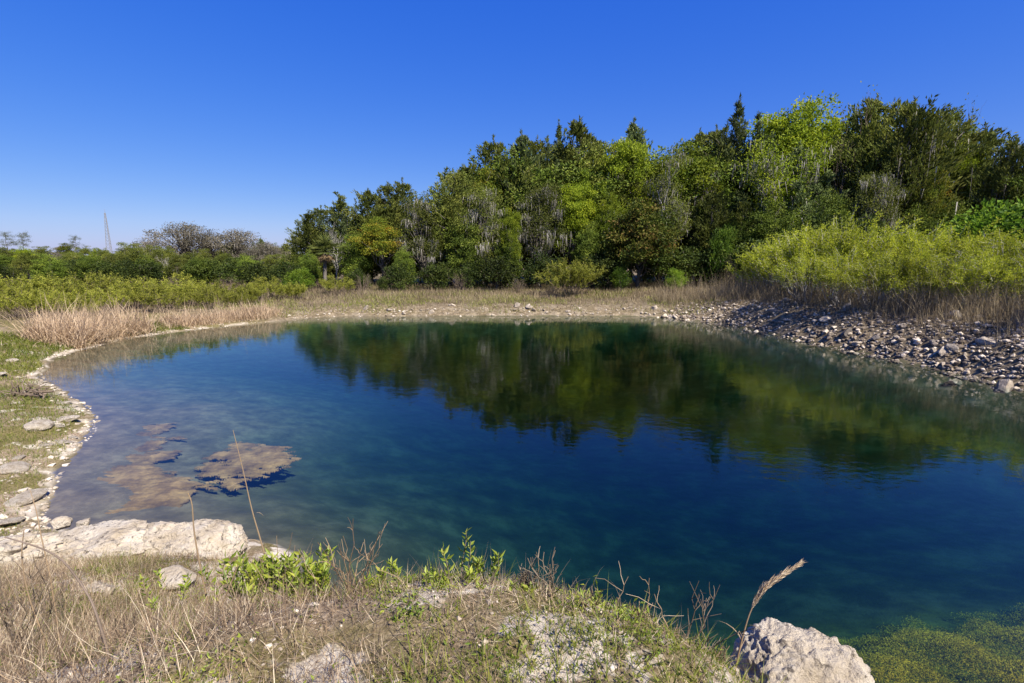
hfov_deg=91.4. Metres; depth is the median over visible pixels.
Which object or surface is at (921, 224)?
oak tree
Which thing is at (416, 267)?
oak tree
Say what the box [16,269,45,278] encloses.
leafy bush
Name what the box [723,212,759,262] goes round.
oak tree
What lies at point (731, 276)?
twiggy bush
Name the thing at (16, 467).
flat stone
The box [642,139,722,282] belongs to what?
oak tree
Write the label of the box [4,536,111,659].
arching twig
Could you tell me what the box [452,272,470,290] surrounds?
twiggy bush
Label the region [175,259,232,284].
leafy bush
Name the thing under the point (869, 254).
willow shrub
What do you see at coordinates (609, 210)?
oak tree
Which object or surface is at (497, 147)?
cedar tree
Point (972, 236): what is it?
willow shrub
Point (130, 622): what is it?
dry weed
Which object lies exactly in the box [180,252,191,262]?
oak tree
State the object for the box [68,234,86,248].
pine tree
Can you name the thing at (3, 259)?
oak tree
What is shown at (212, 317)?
reed bed
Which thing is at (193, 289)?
willow shrub
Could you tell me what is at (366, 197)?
cedar tree
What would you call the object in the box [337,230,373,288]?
oak tree
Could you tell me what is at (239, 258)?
oak tree
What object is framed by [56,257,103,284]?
leafy bush
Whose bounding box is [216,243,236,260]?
oak tree
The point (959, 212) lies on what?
oak tree
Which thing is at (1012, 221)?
leafy bush
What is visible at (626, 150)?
oak tree
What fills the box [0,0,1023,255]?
sky
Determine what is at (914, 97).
cedar tree
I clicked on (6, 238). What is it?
pine tree
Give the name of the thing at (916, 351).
gravel
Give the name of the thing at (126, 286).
willow shrub
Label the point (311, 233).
cedar tree
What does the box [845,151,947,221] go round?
oak tree
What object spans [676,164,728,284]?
mossy tree
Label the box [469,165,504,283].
oak tree
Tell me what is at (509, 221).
oak tree
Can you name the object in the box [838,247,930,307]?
willow shrub
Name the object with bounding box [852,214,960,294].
willow shrub
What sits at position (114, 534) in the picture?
limestone ledge
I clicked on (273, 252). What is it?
mossy tree
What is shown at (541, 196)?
mossy tree
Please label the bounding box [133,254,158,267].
oak tree
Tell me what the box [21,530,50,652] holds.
dry stalk
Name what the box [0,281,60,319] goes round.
willow shrub
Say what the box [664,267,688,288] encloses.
leafy bush
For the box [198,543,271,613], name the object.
leafy bush
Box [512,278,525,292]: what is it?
twiggy bush
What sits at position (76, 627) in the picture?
dry grass
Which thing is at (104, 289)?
willow shrub
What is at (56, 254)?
mossy tree
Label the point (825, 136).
oak tree
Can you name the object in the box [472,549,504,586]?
leafy sprout
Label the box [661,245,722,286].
leafy bush
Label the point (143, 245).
mossy tree
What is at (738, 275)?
willow shrub
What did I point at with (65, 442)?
flat stone
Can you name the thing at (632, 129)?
cedar tree
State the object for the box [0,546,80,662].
dry weed
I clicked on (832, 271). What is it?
willow shrub
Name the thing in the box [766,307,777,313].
rock
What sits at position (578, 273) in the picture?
willow shrub
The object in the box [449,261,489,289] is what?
leafy bush
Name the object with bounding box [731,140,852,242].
cedar tree
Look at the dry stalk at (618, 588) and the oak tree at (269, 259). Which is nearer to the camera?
the dry stalk at (618, 588)
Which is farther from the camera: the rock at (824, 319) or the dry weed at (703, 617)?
the rock at (824, 319)
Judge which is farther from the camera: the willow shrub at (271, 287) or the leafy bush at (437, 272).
the leafy bush at (437, 272)
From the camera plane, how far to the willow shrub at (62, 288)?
29.59 m
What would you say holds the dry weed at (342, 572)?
on the ground at (870, 494)
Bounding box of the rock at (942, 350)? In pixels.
[938,346,948,355]
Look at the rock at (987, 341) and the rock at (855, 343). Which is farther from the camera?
the rock at (855, 343)
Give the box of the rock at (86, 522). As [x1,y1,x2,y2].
[76,518,89,526]
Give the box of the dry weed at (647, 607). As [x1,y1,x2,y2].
[603,597,654,635]
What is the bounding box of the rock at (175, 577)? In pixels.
[159,565,196,589]
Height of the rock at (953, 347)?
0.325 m
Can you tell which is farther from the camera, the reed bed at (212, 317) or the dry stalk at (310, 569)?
the reed bed at (212, 317)
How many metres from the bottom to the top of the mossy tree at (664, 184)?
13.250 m
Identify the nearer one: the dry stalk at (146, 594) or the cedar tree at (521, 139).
the dry stalk at (146, 594)
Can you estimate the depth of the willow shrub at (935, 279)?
20.43 m
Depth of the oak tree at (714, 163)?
50.90 m
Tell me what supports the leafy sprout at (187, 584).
on the ground at (870, 494)
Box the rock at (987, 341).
[975,337,995,344]
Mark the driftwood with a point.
(39, 392)
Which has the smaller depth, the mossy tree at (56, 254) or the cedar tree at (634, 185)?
the cedar tree at (634, 185)
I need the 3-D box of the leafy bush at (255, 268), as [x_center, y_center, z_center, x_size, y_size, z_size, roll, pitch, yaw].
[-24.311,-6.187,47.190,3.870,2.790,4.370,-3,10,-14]
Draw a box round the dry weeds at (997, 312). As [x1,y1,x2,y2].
[647,247,1023,357]
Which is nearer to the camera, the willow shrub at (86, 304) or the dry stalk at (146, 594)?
the dry stalk at (146, 594)
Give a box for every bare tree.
[821,81,881,202]
[960,92,994,132]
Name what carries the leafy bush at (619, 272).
on the ground at (870, 494)
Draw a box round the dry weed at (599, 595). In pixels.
[559,575,609,611]
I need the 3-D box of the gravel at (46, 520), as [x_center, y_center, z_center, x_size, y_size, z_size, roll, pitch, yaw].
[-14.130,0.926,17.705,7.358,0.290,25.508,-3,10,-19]
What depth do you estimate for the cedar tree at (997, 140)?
39.46 m
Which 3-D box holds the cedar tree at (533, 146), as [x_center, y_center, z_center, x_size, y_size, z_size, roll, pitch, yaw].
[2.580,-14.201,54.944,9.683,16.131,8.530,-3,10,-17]
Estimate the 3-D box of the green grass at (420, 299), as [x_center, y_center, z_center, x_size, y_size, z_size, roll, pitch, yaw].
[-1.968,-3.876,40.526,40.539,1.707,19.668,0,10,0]
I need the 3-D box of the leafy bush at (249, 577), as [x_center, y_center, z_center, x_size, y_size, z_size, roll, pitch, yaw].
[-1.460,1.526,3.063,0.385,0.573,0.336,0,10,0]
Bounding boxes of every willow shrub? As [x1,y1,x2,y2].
[0,274,27,297]
[0,278,44,312]
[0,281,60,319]
[1,271,71,296]
[6,287,83,318]
[25,279,93,309]
[43,268,135,298]
[51,294,103,316]
[77,285,139,312]
[88,275,147,303]
[109,275,186,308]
[126,282,188,312]
[145,270,208,302]
[170,280,225,305]
[187,285,235,308]
[213,280,241,297]
[227,284,267,302]
[229,292,257,305]
[242,273,292,300]
[274,281,307,299]
[318,272,354,293]
[532,256,608,294]
[725,235,792,293]
[740,223,839,292]
[766,217,868,292]
[769,248,850,301]
[772,202,901,295]
[802,209,950,293]
[805,240,894,306]
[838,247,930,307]
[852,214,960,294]
[859,214,1001,291]
[864,242,978,309]
[896,217,1022,303]
[908,248,1012,311]
[932,222,1021,301]
[935,243,1023,312]
[940,226,1023,307]
[976,243,1023,309]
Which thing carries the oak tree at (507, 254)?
on the ground at (870, 494)
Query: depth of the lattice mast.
390.64 m
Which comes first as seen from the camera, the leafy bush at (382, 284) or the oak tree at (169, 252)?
the leafy bush at (382, 284)
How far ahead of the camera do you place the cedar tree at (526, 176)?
49.47 m
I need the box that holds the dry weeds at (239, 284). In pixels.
[0,272,404,322]
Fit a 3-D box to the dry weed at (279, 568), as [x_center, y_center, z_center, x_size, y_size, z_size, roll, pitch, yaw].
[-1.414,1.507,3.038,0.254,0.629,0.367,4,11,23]
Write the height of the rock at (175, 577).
0.148 m
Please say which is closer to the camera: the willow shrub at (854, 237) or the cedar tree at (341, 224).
the willow shrub at (854, 237)
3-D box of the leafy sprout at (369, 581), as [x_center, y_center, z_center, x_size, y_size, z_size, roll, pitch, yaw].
[-0.754,1.312,2.753,0.092,0.168,0.188,4,11,24]
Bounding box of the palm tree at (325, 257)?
[307,231,348,290]
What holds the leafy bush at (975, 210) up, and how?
on the ground at (870, 494)
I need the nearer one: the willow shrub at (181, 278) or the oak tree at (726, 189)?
the willow shrub at (181, 278)
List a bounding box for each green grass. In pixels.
[0,316,189,535]
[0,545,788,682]
[168,282,758,316]
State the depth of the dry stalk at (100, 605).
3.33 m
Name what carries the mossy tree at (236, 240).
on the ground at (870, 494)
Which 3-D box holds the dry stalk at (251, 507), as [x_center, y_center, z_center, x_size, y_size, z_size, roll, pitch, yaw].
[-1.607,1.245,3.107,0.176,1.419,0.113,0,10,0]
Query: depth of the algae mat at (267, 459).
10.16 m
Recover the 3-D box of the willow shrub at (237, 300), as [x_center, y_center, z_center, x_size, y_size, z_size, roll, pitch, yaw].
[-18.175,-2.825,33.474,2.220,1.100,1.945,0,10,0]
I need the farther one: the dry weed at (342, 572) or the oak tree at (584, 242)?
the oak tree at (584, 242)
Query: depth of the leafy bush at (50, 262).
46.03 m
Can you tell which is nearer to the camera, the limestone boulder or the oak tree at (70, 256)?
the limestone boulder
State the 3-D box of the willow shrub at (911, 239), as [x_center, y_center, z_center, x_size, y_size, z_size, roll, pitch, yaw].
[20.851,-4.161,25.603,5.494,4.688,5.420,2,10,10]
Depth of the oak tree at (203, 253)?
60.82 m
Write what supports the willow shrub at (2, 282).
on the ground at (870, 494)
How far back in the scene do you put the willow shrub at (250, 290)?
34.74 m
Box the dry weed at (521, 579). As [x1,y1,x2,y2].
[511,564,540,587]
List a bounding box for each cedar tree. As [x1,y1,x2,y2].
[248,237,265,253]
[278,243,292,257]
[279,211,336,280]
[284,205,341,278]
[301,200,355,281]
[323,187,402,283]
[351,213,378,283]
[362,177,427,284]
[363,182,421,284]
[431,164,489,269]
[446,134,528,265]
[494,127,566,281]
[497,157,561,284]
[500,135,555,273]
[535,119,568,268]
[542,114,605,266]
[552,133,594,261]
[595,175,651,282]
[610,151,659,282]
[612,117,663,268]
[673,125,742,281]
[678,188,760,284]
[705,147,748,281]
[707,124,747,278]
[712,92,781,229]
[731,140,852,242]
[802,93,943,227]
[823,143,896,213]
[843,94,1006,236]
[889,95,930,202]
[916,121,1021,222]
[963,134,1023,214]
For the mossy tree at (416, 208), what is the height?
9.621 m
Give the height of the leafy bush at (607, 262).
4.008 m
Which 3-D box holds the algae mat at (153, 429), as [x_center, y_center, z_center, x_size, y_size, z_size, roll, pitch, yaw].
[-8.723,2.134,11.985,1.584,0.069,1.584,0,10,0]
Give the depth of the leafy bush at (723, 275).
42.36 m
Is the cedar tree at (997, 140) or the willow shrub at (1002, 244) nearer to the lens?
the willow shrub at (1002, 244)
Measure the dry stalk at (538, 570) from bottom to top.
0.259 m
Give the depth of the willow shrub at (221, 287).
36.95 m
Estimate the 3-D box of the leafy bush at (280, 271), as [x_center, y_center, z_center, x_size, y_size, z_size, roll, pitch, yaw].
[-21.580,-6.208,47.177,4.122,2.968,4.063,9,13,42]
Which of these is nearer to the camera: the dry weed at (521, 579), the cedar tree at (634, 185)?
the dry weed at (521, 579)
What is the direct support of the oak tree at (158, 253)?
on the ground at (870, 494)
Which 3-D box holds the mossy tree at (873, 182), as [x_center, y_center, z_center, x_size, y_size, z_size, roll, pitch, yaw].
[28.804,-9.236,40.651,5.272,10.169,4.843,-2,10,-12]
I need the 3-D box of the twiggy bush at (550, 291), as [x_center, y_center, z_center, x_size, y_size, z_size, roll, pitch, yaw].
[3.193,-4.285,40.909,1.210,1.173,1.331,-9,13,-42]
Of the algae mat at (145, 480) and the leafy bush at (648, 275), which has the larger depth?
the leafy bush at (648, 275)
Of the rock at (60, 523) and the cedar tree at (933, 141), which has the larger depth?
the cedar tree at (933, 141)
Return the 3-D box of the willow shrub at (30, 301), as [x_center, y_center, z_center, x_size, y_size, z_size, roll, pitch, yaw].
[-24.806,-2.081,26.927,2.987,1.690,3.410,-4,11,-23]
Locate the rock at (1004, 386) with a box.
[995,379,1013,393]
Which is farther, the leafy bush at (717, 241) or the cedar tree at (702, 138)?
the cedar tree at (702, 138)
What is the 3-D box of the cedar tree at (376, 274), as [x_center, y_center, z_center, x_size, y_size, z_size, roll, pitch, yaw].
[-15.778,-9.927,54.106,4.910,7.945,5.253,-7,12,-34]
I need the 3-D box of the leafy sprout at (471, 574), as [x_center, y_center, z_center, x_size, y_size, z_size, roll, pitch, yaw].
[-0.200,1.237,2.630,0.120,0.133,0.186,-2,10,-13]
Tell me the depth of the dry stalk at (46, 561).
3.53 m
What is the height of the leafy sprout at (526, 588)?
0.112 m
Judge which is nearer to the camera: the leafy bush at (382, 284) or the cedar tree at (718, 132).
the leafy bush at (382, 284)
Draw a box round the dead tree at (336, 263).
[324,222,347,281]
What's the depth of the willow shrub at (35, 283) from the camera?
30.91 m
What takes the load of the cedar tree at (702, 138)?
on the ground at (870, 494)
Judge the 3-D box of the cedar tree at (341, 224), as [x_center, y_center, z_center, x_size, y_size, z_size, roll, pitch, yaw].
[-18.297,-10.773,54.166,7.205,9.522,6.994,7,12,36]
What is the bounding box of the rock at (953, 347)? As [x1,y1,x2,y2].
[945,344,958,350]
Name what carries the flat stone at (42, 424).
on the ground at (870, 494)
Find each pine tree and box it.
[0,231,19,248]
[13,232,30,247]
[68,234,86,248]
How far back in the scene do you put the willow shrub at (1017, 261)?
18.91 m
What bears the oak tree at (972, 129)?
on the ground at (870, 494)
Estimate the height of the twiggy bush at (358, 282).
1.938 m
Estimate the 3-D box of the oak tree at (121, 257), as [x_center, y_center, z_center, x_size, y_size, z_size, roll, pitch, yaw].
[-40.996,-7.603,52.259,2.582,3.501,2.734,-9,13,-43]
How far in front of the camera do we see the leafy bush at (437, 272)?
46.05 m
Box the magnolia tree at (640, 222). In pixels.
[599,197,686,287]
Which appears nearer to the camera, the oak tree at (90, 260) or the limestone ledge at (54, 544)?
the limestone ledge at (54, 544)
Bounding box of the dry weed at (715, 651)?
[710,643,734,664]
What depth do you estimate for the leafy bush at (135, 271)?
45.47 m
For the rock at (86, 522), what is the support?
on the limestone ledge at (114, 534)
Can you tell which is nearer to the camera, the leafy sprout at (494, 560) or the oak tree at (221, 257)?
the leafy sprout at (494, 560)
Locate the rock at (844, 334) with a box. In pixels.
[841,328,851,337]
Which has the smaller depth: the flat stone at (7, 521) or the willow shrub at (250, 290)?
the flat stone at (7, 521)
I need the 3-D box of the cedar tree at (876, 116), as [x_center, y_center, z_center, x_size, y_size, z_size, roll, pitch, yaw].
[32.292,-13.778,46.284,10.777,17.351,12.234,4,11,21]
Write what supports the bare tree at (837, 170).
on the ground at (870, 494)
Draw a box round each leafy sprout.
[138,567,191,630]
[361,566,387,589]
[375,556,401,580]
[422,563,447,585]
[439,527,474,583]
[463,558,486,589]
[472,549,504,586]
[506,578,535,592]
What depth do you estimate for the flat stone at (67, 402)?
13.28 m
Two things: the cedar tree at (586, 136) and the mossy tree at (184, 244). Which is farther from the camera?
the mossy tree at (184, 244)
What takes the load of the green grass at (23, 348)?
on the ground at (870, 494)
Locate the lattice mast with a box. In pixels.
[104,209,112,252]
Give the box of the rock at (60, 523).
[49,516,72,529]
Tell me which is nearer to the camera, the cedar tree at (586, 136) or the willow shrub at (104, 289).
the willow shrub at (104, 289)
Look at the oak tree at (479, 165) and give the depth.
51.30 m
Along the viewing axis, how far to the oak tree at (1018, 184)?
36.02 m
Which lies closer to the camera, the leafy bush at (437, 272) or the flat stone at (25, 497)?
the flat stone at (25, 497)
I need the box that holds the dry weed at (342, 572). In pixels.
[315,518,387,591]
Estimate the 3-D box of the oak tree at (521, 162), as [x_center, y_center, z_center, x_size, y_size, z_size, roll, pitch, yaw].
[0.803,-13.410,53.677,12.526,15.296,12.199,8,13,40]
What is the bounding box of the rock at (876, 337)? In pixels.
[870,335,879,339]
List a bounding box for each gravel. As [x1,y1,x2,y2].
[0,322,257,534]
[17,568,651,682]
[281,306,704,319]
[665,299,1023,390]
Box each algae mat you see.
[97,450,204,513]
[134,436,186,451]
[135,423,180,435]
[190,441,301,491]
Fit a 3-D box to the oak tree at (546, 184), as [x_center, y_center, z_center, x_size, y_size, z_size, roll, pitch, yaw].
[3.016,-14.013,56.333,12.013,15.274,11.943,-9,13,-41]
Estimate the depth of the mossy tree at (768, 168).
42.88 m
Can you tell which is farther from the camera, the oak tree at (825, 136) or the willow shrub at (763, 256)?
the oak tree at (825, 136)
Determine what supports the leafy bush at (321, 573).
on the ground at (870, 494)
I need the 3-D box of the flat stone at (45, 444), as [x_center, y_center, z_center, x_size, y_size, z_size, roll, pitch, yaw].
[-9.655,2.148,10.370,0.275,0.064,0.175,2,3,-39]
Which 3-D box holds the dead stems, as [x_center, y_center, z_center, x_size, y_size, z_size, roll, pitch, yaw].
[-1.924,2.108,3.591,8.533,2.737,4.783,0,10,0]
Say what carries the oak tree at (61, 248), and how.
on the ground at (870, 494)
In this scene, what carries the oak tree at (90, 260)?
on the ground at (870, 494)
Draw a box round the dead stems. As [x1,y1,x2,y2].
[0,544,755,682]
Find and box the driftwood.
[0,379,59,399]
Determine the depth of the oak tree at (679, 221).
49.51 m
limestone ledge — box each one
[0,532,67,569]
[38,519,155,562]
[142,519,250,559]
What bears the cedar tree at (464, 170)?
on the ground at (870, 494)
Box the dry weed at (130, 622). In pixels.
[90,596,147,642]
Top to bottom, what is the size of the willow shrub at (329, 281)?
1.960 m
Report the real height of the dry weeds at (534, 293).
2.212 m
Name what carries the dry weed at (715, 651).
on the ground at (870, 494)
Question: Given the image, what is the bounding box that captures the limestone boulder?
[728,617,874,682]
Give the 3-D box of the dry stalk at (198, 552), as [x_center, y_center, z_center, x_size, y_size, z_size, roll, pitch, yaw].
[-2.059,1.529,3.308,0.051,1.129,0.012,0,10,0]
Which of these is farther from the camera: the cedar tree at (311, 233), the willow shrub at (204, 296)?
the cedar tree at (311, 233)
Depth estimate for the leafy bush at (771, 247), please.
39.57 m
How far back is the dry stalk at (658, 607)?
2.23 m
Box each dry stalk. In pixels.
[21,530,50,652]
[30,490,59,632]
[61,586,79,649]
[81,584,110,636]
[139,565,157,633]
[188,493,208,616]
[218,565,237,612]
[233,431,274,602]
[298,550,321,592]
[361,558,402,582]
[535,548,540,590]
[599,561,627,612]
[628,591,671,632]
[641,578,649,615]
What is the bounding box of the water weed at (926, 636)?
[720,602,1023,682]
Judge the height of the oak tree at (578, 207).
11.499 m
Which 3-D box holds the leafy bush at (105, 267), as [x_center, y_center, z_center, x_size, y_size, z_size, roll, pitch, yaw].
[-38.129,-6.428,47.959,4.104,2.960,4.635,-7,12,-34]
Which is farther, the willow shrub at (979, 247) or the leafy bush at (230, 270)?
the leafy bush at (230, 270)
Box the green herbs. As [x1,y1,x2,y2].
[0,565,745,682]
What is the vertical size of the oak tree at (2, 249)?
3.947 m
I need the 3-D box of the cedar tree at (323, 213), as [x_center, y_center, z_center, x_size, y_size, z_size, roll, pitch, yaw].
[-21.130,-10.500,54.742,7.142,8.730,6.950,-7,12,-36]
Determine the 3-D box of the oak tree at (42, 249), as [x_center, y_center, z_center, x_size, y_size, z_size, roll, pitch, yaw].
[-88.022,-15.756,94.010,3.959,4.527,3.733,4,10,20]
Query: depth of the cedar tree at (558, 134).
52.60 m
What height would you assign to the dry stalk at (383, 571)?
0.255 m
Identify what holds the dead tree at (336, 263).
on the ground at (870, 494)
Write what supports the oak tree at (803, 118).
on the ground at (870, 494)
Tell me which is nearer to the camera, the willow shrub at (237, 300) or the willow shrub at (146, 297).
the willow shrub at (146, 297)
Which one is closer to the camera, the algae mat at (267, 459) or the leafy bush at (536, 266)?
the algae mat at (267, 459)
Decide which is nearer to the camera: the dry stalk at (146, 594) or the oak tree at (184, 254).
the dry stalk at (146, 594)
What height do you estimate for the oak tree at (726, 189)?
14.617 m
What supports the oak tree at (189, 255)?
on the ground at (870, 494)
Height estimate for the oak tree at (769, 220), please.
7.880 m
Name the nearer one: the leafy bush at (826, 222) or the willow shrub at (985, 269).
the willow shrub at (985, 269)
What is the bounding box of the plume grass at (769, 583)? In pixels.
[723,558,805,668]
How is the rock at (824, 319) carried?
on the ground at (870, 494)
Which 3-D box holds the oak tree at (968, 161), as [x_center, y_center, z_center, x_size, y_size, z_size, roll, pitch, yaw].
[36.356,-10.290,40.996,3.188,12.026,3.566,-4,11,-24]
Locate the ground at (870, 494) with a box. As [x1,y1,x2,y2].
[0,260,1023,682]
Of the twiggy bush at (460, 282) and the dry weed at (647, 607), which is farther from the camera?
the twiggy bush at (460, 282)
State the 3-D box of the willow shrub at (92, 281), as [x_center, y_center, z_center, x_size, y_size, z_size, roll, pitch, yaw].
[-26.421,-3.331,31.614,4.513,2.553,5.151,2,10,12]
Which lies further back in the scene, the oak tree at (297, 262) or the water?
the oak tree at (297, 262)
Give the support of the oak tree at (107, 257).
on the ground at (870, 494)
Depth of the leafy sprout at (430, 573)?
2.65 m
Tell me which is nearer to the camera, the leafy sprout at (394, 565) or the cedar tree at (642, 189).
the leafy sprout at (394, 565)
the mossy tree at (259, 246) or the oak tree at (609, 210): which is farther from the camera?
the mossy tree at (259, 246)
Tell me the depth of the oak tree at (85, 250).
94.08 m
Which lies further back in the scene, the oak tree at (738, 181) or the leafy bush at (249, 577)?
the oak tree at (738, 181)
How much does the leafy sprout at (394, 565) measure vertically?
0.150 m
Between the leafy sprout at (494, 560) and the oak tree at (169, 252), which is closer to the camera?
the leafy sprout at (494, 560)
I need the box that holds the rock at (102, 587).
[80,581,115,595]
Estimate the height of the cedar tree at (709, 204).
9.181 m
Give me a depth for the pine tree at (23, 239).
105.90 m
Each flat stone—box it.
[0,461,31,473]
[0,516,25,526]
[3,488,48,506]
[5,358,18,361]
[11,455,25,459]
[23,419,54,430]
[38,443,54,446]
[53,439,73,443]
[56,415,79,421]
[57,401,72,404]
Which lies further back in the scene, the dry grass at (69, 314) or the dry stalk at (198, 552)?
the dry grass at (69, 314)
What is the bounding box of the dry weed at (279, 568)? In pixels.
[254,535,311,599]
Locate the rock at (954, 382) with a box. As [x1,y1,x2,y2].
[944,378,961,385]
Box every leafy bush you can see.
[0,265,13,282]
[5,267,24,281]
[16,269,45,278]
[49,260,75,278]
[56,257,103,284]
[85,260,127,281]
[108,257,163,284]
[148,264,178,280]
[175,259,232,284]
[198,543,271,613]
[215,258,240,281]
[228,548,301,608]
[230,262,275,284]
[245,547,318,603]
[259,260,306,285]
[280,543,336,599]
[281,267,315,290]
[346,267,371,288]
[375,275,389,290]
[382,261,419,290]
[418,261,453,290]
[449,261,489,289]
[470,255,521,289]
[515,251,564,288]
[582,251,630,290]
[608,266,631,290]
[631,247,686,286]
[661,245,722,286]
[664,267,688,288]
[702,224,738,285]
[707,257,746,287]
[717,237,778,285]
[744,230,808,283]
[797,212,904,252]
[919,203,1023,264]
[928,198,1023,299]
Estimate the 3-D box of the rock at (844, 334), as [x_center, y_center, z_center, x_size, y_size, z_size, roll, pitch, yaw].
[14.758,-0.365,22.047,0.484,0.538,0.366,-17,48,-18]
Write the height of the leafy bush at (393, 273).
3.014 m
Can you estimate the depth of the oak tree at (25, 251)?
61.87 m
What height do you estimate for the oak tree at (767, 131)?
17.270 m
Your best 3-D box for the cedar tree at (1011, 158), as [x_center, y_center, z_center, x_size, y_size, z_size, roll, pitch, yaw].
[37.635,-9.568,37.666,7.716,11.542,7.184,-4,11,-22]
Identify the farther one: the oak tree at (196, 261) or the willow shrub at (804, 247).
the oak tree at (196, 261)
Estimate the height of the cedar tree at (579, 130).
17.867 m
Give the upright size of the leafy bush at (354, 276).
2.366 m
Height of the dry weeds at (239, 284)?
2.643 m
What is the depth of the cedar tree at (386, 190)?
51.58 m
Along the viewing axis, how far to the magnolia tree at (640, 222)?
43.26 m
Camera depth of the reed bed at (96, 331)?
22.41 m
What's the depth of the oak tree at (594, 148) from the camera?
49.66 m
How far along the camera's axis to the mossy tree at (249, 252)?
62.40 m
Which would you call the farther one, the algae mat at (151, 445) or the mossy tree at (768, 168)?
the mossy tree at (768, 168)
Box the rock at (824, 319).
[819,316,831,322]
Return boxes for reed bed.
[1,277,175,349]
[152,292,285,327]
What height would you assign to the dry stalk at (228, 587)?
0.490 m
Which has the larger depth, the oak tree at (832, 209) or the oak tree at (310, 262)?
the oak tree at (310, 262)
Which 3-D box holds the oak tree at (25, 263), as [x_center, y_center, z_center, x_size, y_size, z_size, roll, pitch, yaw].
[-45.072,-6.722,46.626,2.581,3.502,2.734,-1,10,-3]
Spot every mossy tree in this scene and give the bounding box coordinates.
[47,251,60,261]
[118,237,162,255]
[142,221,221,255]
[183,228,233,262]
[202,228,266,262]
[239,246,262,264]
[247,241,285,266]
[255,245,292,264]
[386,191,450,283]
[451,177,508,285]
[514,178,572,286]
[641,143,698,284]
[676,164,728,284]
[727,131,841,282]
[846,160,910,234]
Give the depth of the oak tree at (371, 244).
46.93 m
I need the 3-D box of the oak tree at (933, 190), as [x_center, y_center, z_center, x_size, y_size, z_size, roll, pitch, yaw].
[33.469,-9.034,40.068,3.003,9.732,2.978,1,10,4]
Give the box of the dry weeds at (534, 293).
[115,278,753,316]
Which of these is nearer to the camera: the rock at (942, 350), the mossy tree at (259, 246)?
the rock at (942, 350)
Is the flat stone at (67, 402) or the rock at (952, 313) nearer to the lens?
the flat stone at (67, 402)
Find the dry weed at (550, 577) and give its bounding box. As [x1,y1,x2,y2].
[522,547,563,597]
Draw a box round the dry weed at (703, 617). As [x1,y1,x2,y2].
[681,581,755,670]
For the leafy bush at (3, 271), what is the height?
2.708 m
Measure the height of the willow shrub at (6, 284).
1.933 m
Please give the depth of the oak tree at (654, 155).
52.04 m
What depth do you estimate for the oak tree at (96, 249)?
88.90 m
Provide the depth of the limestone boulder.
2.65 m
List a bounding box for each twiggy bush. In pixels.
[352,273,371,289]
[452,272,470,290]
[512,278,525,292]
[543,285,557,294]
[725,256,758,287]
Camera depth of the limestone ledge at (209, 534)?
6.23 m
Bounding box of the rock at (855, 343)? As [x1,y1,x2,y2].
[851,341,860,345]
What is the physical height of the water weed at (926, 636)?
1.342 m
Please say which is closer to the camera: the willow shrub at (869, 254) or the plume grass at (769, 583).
the plume grass at (769, 583)
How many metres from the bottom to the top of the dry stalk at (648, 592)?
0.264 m
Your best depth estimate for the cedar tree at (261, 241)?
68.30 m
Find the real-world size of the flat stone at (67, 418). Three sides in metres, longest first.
0.597 x 0.380 x 0.139 m
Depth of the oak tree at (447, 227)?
50.21 m
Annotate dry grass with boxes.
[0,303,228,567]
[0,542,752,682]
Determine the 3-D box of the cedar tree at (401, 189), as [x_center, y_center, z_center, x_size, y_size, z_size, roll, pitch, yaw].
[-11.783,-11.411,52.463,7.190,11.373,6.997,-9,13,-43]
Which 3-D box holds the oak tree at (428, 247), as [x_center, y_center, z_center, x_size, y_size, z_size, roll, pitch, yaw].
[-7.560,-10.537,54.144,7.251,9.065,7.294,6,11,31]
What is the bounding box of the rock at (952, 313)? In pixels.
[947,310,961,317]
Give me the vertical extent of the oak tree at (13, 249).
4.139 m
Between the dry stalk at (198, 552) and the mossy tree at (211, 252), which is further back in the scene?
the mossy tree at (211, 252)
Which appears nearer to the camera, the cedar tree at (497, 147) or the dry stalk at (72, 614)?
the dry stalk at (72, 614)
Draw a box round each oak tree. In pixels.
[0,246,17,267]
[0,247,14,267]
[0,252,16,273]
[8,251,47,280]
[9,245,38,265]
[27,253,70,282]
[30,246,50,255]
[49,243,77,254]
[55,251,83,264]
[72,246,92,256]
[72,254,104,278]
[88,247,100,259]
[96,247,109,260]
[102,253,118,262]
[107,252,132,271]
[112,242,148,264]
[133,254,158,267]
[146,244,168,265]
[160,255,191,282]
[161,245,178,264]
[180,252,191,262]
[183,252,198,262]
[183,255,219,283]
[189,248,212,262]
[211,252,234,281]
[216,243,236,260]
[233,255,263,283]
[235,253,253,271]
[257,254,282,273]
[286,255,305,270]
[299,249,322,284]
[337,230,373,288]
[346,216,403,275]
[392,235,428,281]
[393,245,416,286]
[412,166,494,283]
[414,224,456,275]
[422,183,492,267]
[442,212,487,274]
[446,148,531,282]
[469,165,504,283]
[478,141,564,283]
[493,231,523,287]
[497,206,522,288]
[512,151,570,249]
[540,143,640,284]
[550,168,608,284]
[552,139,630,224]
[570,220,607,289]
[591,190,626,285]
[596,136,656,266]
[625,144,682,281]
[641,156,709,281]
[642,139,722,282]
[651,141,750,282]
[668,131,740,281]
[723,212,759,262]
[726,136,802,230]
[727,140,800,282]
[741,106,821,204]
[741,196,803,286]
[742,90,851,206]
[770,106,864,206]
[800,187,856,232]
[839,101,904,143]
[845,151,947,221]
[896,202,937,241]
[905,105,991,202]
[906,165,955,231]
[925,198,974,236]
[934,139,984,232]
[990,157,1023,208]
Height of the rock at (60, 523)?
0.182 m

